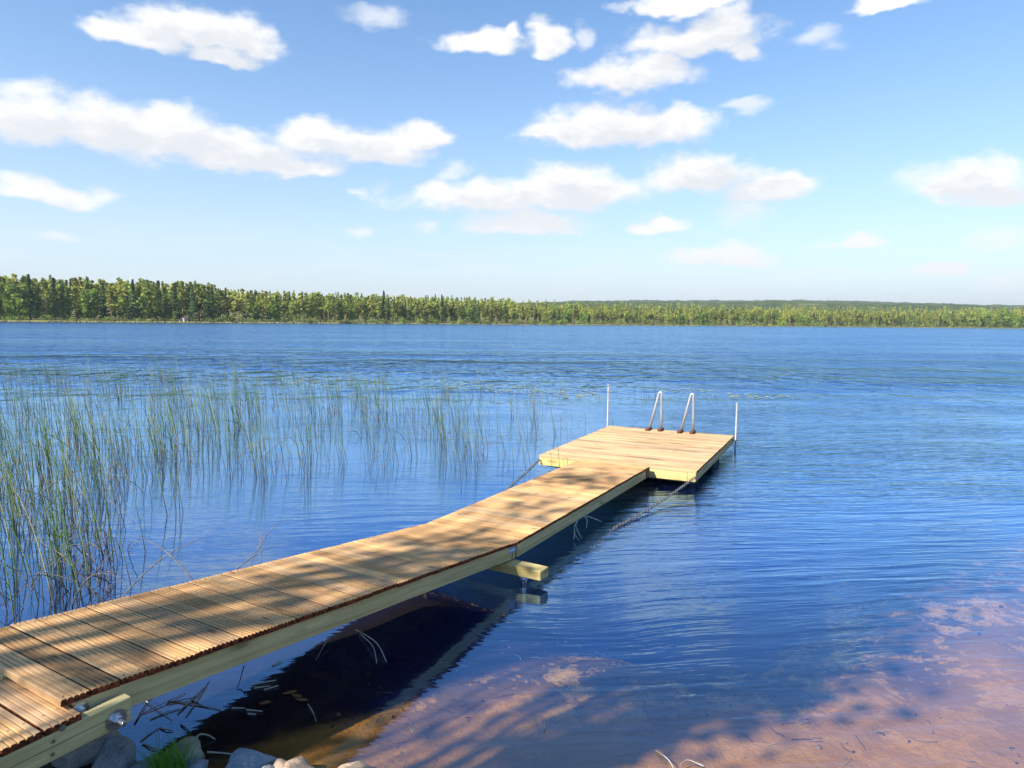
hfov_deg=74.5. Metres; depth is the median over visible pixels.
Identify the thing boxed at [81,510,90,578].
reed stem
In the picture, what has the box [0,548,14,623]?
reed stem
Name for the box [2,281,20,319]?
birch tree
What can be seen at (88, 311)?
spruce tree
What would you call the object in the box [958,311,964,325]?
birch tree
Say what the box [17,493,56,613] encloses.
reed stem
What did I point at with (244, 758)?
stone
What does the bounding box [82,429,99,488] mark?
reed stem
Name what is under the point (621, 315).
pine tree
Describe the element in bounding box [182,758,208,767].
stone
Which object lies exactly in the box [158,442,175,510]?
reed stem
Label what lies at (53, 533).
reed stem
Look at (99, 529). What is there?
reed stem
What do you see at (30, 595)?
reed stem
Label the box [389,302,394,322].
pine tree
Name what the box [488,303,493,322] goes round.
pine tree
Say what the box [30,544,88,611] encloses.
reed stem
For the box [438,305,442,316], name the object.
pine tree
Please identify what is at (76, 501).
reed stem
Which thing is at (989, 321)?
birch tree
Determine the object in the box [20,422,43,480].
reed stem
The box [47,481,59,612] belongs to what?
reed stem
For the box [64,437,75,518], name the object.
reed stem
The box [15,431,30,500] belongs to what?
reed stem
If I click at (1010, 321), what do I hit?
birch tree
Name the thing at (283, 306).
pine tree
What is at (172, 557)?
reed stem
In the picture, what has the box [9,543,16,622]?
reed stem
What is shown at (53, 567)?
reed stem
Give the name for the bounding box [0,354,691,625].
reed bed
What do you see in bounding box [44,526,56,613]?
reed stem
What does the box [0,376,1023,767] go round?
ground
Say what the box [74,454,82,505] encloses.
reed stem
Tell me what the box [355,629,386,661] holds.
reed stem
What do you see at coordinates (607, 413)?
mooring pole
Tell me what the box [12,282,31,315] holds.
birch tree
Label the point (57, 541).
reed stem
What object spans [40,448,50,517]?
reed stem
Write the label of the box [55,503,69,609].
reed stem
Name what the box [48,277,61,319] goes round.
spruce tree
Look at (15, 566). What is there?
reed stem
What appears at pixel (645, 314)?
pine tree
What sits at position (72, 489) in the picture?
reed stem
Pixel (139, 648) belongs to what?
jetty walkway
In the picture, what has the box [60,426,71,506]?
reed stem
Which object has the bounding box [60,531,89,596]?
reed stem
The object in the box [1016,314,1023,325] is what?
birch tree
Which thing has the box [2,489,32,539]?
reed stem
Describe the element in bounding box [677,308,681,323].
spruce tree
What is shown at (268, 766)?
stone
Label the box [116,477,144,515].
reed stem
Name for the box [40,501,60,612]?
reed stem
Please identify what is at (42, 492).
reed stem
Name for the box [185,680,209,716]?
reed stem
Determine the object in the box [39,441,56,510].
reed stem
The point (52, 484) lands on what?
reed stem
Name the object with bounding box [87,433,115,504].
reed stem
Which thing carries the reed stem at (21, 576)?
on the ground
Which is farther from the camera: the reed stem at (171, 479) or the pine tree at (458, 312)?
the pine tree at (458, 312)
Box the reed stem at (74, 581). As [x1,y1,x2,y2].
[30,573,104,601]
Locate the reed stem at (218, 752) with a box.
[207,751,231,754]
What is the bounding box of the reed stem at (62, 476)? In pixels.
[49,433,67,512]
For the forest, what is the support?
on the shore
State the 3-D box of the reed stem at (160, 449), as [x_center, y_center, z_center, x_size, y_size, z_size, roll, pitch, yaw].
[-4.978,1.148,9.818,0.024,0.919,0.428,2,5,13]
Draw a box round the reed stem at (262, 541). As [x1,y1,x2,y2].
[250,518,287,565]
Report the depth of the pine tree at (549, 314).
585.21 m
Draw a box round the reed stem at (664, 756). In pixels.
[655,750,673,767]
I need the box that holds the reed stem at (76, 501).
[60,450,85,542]
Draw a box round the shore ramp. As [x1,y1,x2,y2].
[0,678,130,767]
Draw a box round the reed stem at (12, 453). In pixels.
[2,415,19,486]
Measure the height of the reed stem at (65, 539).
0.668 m
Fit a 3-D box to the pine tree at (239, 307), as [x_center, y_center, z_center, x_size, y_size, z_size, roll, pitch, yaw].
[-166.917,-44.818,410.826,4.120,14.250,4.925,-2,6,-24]
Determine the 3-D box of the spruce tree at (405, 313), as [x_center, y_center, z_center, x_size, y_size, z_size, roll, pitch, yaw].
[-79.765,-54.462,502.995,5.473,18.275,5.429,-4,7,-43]
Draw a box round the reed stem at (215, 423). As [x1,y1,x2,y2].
[207,388,220,448]
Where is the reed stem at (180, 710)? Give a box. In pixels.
[177,686,206,713]
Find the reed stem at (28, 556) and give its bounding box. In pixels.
[18,517,35,601]
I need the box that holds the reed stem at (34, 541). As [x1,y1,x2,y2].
[18,494,41,590]
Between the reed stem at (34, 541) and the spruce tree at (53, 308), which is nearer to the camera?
the reed stem at (34, 541)
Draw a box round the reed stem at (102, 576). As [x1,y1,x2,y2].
[78,562,111,599]
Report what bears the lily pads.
on the water
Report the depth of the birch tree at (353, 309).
472.48 m
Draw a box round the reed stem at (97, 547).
[86,542,114,567]
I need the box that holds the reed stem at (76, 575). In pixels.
[27,555,81,607]
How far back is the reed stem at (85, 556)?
5.11 m
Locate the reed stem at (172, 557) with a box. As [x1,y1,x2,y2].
[134,536,192,580]
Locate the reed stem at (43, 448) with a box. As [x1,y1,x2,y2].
[42,405,46,477]
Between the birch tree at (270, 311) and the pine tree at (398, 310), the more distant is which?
the pine tree at (398, 310)
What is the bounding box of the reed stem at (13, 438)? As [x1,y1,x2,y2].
[1,414,22,468]
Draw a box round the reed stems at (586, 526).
[573,516,601,539]
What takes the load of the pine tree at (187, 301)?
on the shore
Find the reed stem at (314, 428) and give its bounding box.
[312,396,317,455]
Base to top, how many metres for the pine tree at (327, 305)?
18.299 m
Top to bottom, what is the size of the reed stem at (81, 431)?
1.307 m
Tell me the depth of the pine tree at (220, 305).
398.11 m
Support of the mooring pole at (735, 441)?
in the water
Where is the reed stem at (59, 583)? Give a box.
[23,574,70,605]
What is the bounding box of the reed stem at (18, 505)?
[17,472,19,537]
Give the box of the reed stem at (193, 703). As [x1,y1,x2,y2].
[168,700,220,709]
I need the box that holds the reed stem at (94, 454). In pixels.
[77,420,103,490]
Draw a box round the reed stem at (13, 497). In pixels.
[8,461,20,534]
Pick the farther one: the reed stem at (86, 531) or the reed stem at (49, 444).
the reed stem at (49, 444)
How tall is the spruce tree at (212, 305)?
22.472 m
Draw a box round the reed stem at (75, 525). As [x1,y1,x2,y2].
[58,491,83,558]
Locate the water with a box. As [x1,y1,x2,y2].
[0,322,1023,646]
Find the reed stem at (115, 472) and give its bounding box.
[101,431,121,498]
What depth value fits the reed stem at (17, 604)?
5.09 m
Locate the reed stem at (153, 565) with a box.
[121,537,210,597]
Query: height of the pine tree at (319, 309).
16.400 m
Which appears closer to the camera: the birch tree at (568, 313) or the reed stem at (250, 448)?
the reed stem at (250, 448)
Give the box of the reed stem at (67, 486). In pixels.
[42,470,103,515]
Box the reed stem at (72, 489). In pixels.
[43,469,72,513]
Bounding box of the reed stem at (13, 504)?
[10,488,58,533]
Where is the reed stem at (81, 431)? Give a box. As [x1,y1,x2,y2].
[71,403,88,457]
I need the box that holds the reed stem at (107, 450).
[100,415,111,479]
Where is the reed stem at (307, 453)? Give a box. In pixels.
[305,424,307,472]
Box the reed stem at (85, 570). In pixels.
[45,559,103,602]
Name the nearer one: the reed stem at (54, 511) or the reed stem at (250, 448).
the reed stem at (54, 511)
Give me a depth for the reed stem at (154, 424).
11.11 m
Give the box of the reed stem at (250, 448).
[235,416,256,474]
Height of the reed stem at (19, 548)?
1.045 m
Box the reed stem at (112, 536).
[100,488,123,585]
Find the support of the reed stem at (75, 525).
in the water
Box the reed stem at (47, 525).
[45,508,81,584]
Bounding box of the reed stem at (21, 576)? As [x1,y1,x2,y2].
[0,562,29,611]
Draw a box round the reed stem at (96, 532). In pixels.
[88,478,104,588]
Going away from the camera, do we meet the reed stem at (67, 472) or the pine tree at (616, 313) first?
the reed stem at (67, 472)
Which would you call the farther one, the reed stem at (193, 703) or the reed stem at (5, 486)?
the reed stem at (5, 486)
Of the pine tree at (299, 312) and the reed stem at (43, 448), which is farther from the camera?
the pine tree at (299, 312)
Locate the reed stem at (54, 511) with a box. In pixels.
[47,474,60,552]
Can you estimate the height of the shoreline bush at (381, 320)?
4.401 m
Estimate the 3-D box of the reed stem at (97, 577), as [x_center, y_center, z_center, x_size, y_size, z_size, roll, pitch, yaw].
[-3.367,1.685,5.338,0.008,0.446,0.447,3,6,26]
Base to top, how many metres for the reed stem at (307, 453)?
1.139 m
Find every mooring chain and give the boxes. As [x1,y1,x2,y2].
[503,458,539,490]
[531,476,695,594]
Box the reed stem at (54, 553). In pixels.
[28,487,70,609]
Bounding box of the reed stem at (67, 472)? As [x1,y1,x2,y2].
[57,434,71,502]
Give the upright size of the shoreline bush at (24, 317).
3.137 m
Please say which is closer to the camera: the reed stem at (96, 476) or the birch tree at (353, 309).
the reed stem at (96, 476)
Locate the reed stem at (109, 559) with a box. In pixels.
[81,540,112,597]
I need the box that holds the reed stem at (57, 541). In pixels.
[54,494,60,599]
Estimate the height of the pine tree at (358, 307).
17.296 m
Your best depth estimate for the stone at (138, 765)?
3.25 m
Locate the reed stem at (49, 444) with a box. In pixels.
[36,414,58,472]
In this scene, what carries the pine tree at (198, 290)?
on the shore
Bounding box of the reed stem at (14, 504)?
[0,465,26,541]
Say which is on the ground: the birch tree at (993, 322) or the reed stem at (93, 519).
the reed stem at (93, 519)
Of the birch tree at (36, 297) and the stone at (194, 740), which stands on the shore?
the birch tree at (36, 297)
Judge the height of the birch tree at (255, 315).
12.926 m
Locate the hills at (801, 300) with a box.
[563,299,1023,307]
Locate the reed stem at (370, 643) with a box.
[359,633,376,662]
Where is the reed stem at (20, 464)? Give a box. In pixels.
[9,436,29,492]
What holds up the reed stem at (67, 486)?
in the water
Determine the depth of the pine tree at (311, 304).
451.44 m
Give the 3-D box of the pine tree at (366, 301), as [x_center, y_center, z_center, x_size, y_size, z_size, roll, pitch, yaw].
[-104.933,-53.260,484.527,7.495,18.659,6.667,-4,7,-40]
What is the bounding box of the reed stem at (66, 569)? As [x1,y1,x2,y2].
[56,515,74,608]
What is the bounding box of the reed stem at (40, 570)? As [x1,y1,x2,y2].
[27,510,44,616]
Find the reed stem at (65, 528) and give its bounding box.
[54,466,79,605]
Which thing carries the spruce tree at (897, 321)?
on the shore
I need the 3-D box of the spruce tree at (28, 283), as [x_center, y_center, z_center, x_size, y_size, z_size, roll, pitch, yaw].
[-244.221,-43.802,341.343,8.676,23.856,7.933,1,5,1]
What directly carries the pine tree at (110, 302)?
on the shore
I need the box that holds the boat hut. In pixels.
[178,317,188,321]
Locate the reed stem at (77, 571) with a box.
[30,539,95,604]
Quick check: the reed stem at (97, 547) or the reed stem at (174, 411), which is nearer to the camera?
the reed stem at (97, 547)
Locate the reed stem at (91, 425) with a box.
[81,392,98,454]
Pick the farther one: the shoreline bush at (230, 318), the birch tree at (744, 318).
the birch tree at (744, 318)
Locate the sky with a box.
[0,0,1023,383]
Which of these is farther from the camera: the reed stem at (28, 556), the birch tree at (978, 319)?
the birch tree at (978, 319)
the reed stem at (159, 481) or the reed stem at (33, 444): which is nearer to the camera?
the reed stem at (159, 481)
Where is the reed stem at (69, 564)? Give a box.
[49,520,79,607]
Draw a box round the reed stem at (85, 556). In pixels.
[71,492,99,605]
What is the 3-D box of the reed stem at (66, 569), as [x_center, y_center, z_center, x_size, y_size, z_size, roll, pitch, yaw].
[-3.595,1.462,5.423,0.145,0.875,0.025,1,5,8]
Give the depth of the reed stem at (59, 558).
5.67 m
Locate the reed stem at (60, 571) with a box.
[48,522,65,611]
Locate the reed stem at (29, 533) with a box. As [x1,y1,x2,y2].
[16,496,33,559]
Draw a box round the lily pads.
[244,376,800,398]
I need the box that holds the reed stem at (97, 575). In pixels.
[77,556,100,602]
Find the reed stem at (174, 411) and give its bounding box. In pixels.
[167,384,177,437]
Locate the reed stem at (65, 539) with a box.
[24,533,86,578]
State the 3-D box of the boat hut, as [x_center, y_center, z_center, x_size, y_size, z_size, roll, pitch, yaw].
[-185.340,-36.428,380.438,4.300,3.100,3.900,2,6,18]
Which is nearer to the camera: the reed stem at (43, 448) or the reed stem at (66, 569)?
the reed stem at (66, 569)
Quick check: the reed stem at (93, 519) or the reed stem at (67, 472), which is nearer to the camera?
the reed stem at (93, 519)
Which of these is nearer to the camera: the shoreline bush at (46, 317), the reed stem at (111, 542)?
the reed stem at (111, 542)
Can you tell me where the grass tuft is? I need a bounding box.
[123,727,212,767]
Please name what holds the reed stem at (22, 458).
in the water
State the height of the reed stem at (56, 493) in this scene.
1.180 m
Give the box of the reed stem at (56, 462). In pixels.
[44,430,66,497]
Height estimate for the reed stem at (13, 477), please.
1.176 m
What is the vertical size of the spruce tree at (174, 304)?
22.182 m
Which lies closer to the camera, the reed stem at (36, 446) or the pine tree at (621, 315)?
the reed stem at (36, 446)
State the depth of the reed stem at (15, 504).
6.72 m
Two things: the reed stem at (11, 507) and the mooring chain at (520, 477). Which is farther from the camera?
the mooring chain at (520, 477)
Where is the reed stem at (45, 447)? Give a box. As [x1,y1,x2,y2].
[35,414,50,479]
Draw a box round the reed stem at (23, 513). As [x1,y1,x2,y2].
[23,494,25,535]
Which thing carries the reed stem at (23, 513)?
in the water
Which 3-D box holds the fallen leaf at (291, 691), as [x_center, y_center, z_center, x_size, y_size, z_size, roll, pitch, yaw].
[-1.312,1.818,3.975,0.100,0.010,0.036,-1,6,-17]
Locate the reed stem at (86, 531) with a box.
[73,488,94,584]
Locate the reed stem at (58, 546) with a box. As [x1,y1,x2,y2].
[48,503,68,591]
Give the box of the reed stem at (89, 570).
[72,553,90,605]
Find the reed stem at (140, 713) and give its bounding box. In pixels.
[134,700,148,724]
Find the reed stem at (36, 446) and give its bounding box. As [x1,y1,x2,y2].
[33,419,39,474]
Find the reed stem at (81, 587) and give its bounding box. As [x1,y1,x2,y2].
[71,573,107,609]
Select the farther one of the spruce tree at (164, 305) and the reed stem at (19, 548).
the spruce tree at (164, 305)
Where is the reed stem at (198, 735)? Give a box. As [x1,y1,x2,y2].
[196,733,214,739]
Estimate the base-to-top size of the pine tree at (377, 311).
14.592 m
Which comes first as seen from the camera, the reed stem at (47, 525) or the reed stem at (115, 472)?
the reed stem at (47, 525)
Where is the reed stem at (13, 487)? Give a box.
[0,457,22,516]
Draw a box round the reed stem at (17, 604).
[0,594,24,620]
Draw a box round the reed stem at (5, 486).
[0,451,12,518]
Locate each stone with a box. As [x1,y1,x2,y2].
[52,730,120,767]
[91,735,136,767]
[128,756,158,767]
[163,736,204,767]
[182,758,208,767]
[225,748,277,767]
[262,765,274,767]
[273,758,285,767]
[284,756,314,767]
[338,761,372,767]
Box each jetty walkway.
[0,524,516,708]
[427,459,649,556]
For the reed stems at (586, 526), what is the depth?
6.98 m
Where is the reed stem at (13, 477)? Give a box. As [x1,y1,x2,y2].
[0,443,21,509]
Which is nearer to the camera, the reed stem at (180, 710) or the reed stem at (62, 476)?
the reed stem at (180, 710)
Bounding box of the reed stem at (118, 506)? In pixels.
[108,480,125,529]
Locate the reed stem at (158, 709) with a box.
[145,701,171,719]
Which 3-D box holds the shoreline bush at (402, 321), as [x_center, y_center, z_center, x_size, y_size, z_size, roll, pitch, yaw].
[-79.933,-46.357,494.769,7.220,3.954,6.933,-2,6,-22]
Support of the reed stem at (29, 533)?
in the water
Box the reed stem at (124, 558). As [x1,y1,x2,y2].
[112,513,133,594]
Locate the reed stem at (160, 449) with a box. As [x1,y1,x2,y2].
[159,433,178,468]
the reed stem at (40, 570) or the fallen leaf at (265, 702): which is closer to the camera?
the fallen leaf at (265, 702)
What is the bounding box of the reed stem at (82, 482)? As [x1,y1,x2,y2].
[71,442,87,520]
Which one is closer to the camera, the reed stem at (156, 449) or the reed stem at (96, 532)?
the reed stem at (96, 532)
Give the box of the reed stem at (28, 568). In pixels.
[0,510,41,616]
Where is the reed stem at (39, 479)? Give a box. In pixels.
[34,447,43,512]
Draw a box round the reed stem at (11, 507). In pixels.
[4,462,17,546]
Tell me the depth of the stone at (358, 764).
3.26 m
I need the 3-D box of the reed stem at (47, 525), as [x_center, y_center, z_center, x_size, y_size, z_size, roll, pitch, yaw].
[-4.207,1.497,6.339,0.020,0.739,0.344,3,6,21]
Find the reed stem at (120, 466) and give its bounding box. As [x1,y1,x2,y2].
[110,431,124,493]
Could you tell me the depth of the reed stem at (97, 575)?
5.48 m
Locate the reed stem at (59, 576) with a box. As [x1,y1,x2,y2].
[51,531,64,611]
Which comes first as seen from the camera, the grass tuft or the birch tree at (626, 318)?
the grass tuft
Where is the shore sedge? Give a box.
[0,320,1023,328]
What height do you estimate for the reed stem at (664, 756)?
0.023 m
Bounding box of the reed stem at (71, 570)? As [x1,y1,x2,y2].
[62,520,77,608]
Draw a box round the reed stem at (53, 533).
[38,486,66,591]
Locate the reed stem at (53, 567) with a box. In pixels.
[42,505,58,612]
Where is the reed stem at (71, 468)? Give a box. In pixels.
[55,437,78,494]
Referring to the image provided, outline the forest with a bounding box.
[0,273,1023,326]
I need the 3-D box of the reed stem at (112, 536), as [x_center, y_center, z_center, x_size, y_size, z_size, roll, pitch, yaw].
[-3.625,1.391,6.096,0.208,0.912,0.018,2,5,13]
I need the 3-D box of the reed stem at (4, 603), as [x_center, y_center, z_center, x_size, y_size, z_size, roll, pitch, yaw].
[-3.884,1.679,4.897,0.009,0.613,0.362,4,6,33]
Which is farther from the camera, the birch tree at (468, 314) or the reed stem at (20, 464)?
the birch tree at (468, 314)
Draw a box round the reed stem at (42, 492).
[40,475,58,512]
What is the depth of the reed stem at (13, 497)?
6.82 m
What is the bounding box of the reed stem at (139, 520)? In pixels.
[126,474,150,576]
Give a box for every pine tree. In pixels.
[38,281,54,319]
[68,287,79,318]
[104,290,117,320]
[176,281,188,316]
[183,288,196,320]
[193,287,207,320]
[198,285,210,320]
[216,290,228,320]
[228,297,236,321]
[236,299,241,320]
[244,293,253,321]
[256,293,266,321]
[280,297,287,321]
[295,300,302,321]
[302,293,308,321]
[307,297,317,318]
[316,299,322,321]
[324,296,331,320]
[331,299,337,322]
[342,295,351,320]
[356,299,361,321]
[361,297,371,312]
[369,304,375,322]
[375,303,381,322]
[382,299,389,313]
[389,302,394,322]
[396,301,401,314]
[411,300,419,322]
[419,300,426,322]
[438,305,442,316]
[449,304,453,321]
[456,306,460,319]
[461,306,465,322]
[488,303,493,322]
[493,302,499,316]
[504,305,508,323]
[520,303,524,316]
[547,306,551,319]
[572,305,576,323]
[614,306,619,317]
[619,308,624,323]
[633,307,638,322]
[644,308,648,317]
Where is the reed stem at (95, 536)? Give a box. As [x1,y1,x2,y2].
[76,502,110,582]
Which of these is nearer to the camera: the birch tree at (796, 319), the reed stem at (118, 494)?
the reed stem at (118, 494)
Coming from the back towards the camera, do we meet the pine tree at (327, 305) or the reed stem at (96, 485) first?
the pine tree at (327, 305)
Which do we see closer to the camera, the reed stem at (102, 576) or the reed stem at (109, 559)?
the reed stem at (102, 576)
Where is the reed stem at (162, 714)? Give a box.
[150,709,178,719]
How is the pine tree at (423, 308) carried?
on the shore
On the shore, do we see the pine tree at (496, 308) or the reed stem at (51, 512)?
the pine tree at (496, 308)
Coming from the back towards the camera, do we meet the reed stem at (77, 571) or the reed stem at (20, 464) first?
the reed stem at (20, 464)
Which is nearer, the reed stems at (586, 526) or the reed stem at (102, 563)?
the reed stem at (102, 563)
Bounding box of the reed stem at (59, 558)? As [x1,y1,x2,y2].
[52,544,80,593]
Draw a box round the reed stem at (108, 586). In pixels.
[106,571,129,599]
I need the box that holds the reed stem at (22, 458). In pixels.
[13,421,27,483]
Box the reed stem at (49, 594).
[18,572,51,616]
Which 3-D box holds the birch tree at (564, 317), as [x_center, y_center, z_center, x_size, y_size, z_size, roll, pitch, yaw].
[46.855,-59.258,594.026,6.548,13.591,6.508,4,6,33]
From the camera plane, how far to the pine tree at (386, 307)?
490.77 m
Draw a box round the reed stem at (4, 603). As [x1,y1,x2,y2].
[0,580,7,625]
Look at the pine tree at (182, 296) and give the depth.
384.31 m
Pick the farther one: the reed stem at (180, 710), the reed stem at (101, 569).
the reed stem at (101, 569)
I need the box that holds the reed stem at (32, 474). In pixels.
[29,429,35,517]
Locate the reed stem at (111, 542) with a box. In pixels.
[99,469,117,598]
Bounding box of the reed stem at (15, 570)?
[0,506,22,621]
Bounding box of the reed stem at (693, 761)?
[680,759,703,766]
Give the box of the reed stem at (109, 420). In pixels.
[108,387,111,447]
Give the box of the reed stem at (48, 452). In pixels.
[43,417,51,474]
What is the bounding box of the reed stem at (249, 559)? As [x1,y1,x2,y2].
[236,547,271,569]
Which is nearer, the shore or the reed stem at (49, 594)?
the reed stem at (49, 594)
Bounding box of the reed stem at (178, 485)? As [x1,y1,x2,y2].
[171,451,182,510]
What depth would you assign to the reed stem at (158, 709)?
3.79 m
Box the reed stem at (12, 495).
[7,465,21,531]
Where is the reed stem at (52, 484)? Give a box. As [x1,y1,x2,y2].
[20,465,100,513]
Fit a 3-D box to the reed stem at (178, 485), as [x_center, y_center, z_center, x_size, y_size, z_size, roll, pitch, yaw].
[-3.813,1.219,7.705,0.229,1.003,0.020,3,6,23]
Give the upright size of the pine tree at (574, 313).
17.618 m
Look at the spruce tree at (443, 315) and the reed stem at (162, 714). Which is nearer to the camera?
the reed stem at (162, 714)
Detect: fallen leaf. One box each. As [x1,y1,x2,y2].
[258,700,270,704]
[281,690,297,693]
[294,697,308,701]
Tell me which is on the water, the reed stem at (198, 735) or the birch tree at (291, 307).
the reed stem at (198, 735)
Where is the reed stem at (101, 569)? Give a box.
[96,538,127,603]
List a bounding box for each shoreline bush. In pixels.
[1,314,18,319]
[19,315,29,319]
[40,314,52,320]
[225,315,235,321]
[378,318,388,322]
[398,318,407,322]
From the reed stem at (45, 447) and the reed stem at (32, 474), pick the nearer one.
the reed stem at (32, 474)
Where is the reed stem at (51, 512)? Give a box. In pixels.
[46,481,60,547]
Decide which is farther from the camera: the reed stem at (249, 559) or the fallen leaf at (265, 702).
the reed stem at (249, 559)
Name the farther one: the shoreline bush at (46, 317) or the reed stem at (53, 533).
the shoreline bush at (46, 317)
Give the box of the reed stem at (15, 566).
[11,500,21,619]
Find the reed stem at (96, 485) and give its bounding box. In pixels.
[84,447,101,516]
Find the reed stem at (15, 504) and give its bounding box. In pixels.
[13,478,16,535]
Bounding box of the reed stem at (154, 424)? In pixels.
[145,392,160,451]
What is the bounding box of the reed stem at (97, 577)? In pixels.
[58,574,114,598]
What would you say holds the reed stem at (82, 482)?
in the water
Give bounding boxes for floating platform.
[539,391,737,498]
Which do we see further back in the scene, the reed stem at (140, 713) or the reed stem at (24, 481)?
the reed stem at (24, 481)
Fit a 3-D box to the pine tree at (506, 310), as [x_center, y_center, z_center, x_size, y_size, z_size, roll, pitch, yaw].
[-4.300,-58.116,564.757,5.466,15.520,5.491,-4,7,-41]
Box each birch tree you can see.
[0,282,10,319]
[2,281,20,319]
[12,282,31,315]
[28,292,43,319]
[76,291,89,317]
[87,289,100,320]
[114,294,127,320]
[136,296,148,318]
[147,287,161,320]
[172,311,176,320]
[201,308,208,320]
[252,302,260,321]
[265,302,274,321]
[288,301,296,321]
[337,300,344,319]
[347,301,356,321]
[466,308,471,322]
[561,309,567,323]
[567,310,571,323]
[578,312,582,323]
[582,310,587,323]
[624,311,629,322]
[682,313,687,323]
[696,310,702,322]
[709,311,715,322]
[741,314,745,323]
[761,313,766,325]
[775,313,781,323]
[781,315,786,324]
[793,312,800,325]
[799,314,803,323]
[885,314,889,325]
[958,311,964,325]
[966,312,974,326]
[976,313,982,327]
[982,311,988,327]
[986,314,991,325]
[989,314,996,326]
[997,313,1003,326]
[999,307,1009,324]
[1001,311,1009,327]
[1006,313,1012,325]
[1011,312,1016,325]
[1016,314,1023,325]
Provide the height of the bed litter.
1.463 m
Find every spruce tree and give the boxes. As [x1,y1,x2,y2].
[22,274,41,319]
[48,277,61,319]
[58,282,69,319]
[82,289,91,318]
[99,286,108,318]
[127,279,141,320]
[160,287,170,319]
[169,283,179,319]
[187,284,197,319]
[208,284,217,319]
[273,295,280,321]
[380,290,387,320]
[402,299,408,320]
[438,295,445,320]
[472,306,476,322]
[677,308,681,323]
[895,313,899,325]
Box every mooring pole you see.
[605,385,608,519]
[731,403,737,539]
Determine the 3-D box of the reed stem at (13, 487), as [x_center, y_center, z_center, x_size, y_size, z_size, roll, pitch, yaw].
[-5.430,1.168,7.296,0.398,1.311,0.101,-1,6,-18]
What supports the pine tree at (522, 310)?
on the shore
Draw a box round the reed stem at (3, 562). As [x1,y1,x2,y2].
[0,523,9,610]
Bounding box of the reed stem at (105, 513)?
[103,501,132,529]
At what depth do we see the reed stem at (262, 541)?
6.15 m
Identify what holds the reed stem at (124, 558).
on the ground
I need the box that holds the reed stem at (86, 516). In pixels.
[85,493,92,573]
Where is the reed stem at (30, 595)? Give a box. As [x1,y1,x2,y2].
[21,559,35,618]
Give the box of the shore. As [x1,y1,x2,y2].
[0,306,1023,329]
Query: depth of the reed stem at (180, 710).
3.85 m
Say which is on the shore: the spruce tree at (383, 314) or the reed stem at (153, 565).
the spruce tree at (383, 314)
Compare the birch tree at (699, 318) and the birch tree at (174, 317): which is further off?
the birch tree at (699, 318)
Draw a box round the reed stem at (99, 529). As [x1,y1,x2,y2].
[80,489,113,577]
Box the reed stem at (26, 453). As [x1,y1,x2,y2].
[15,415,31,489]
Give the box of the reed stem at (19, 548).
[0,493,36,605]
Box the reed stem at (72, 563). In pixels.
[48,504,83,606]
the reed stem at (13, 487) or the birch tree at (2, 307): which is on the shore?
the birch tree at (2, 307)
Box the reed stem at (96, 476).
[87,444,99,499]
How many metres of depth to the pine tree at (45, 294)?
343.90 m
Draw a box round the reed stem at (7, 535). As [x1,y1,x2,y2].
[0,502,18,609]
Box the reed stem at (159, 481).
[147,434,170,529]
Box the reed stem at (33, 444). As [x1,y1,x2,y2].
[17,441,56,471]
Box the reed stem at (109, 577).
[106,549,121,600]
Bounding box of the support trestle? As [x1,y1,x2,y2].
[423,559,547,629]
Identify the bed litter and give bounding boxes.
[320,574,1022,767]
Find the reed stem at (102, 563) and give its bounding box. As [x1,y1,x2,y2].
[95,543,124,595]
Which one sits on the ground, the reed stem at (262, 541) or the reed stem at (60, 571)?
the reed stem at (60, 571)
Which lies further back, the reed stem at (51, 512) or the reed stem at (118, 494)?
the reed stem at (118, 494)
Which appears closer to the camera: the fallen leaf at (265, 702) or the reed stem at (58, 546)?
the fallen leaf at (265, 702)
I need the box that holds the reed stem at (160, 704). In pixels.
[141,693,184,714]
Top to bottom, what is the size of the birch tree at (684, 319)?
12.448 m
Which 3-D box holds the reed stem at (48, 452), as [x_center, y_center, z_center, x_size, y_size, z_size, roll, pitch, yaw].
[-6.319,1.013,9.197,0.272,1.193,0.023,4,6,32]
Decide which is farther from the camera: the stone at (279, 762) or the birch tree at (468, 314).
the birch tree at (468, 314)
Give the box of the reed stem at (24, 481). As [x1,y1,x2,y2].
[2,441,36,516]
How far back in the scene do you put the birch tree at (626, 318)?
635.12 m
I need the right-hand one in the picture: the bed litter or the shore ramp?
the bed litter
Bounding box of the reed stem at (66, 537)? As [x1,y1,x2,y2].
[52,488,81,607]
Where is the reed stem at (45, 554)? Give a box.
[30,486,57,613]
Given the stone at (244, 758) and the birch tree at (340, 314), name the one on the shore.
the birch tree at (340, 314)
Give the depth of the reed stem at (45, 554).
5.51 m
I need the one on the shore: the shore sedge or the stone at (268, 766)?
the shore sedge
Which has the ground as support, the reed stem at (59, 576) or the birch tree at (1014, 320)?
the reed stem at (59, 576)
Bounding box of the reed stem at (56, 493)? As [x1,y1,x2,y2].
[47,448,62,529]
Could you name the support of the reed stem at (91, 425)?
in the water
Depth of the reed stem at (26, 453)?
8.53 m
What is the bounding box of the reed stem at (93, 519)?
[75,456,111,590]
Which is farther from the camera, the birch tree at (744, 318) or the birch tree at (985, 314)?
the birch tree at (985, 314)
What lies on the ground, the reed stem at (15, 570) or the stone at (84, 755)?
the stone at (84, 755)
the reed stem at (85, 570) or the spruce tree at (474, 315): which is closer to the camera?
the reed stem at (85, 570)
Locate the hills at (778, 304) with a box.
[390,301,1021,314]
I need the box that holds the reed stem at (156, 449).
[136,412,164,476]
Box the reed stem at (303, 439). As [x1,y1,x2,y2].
[303,420,304,474]

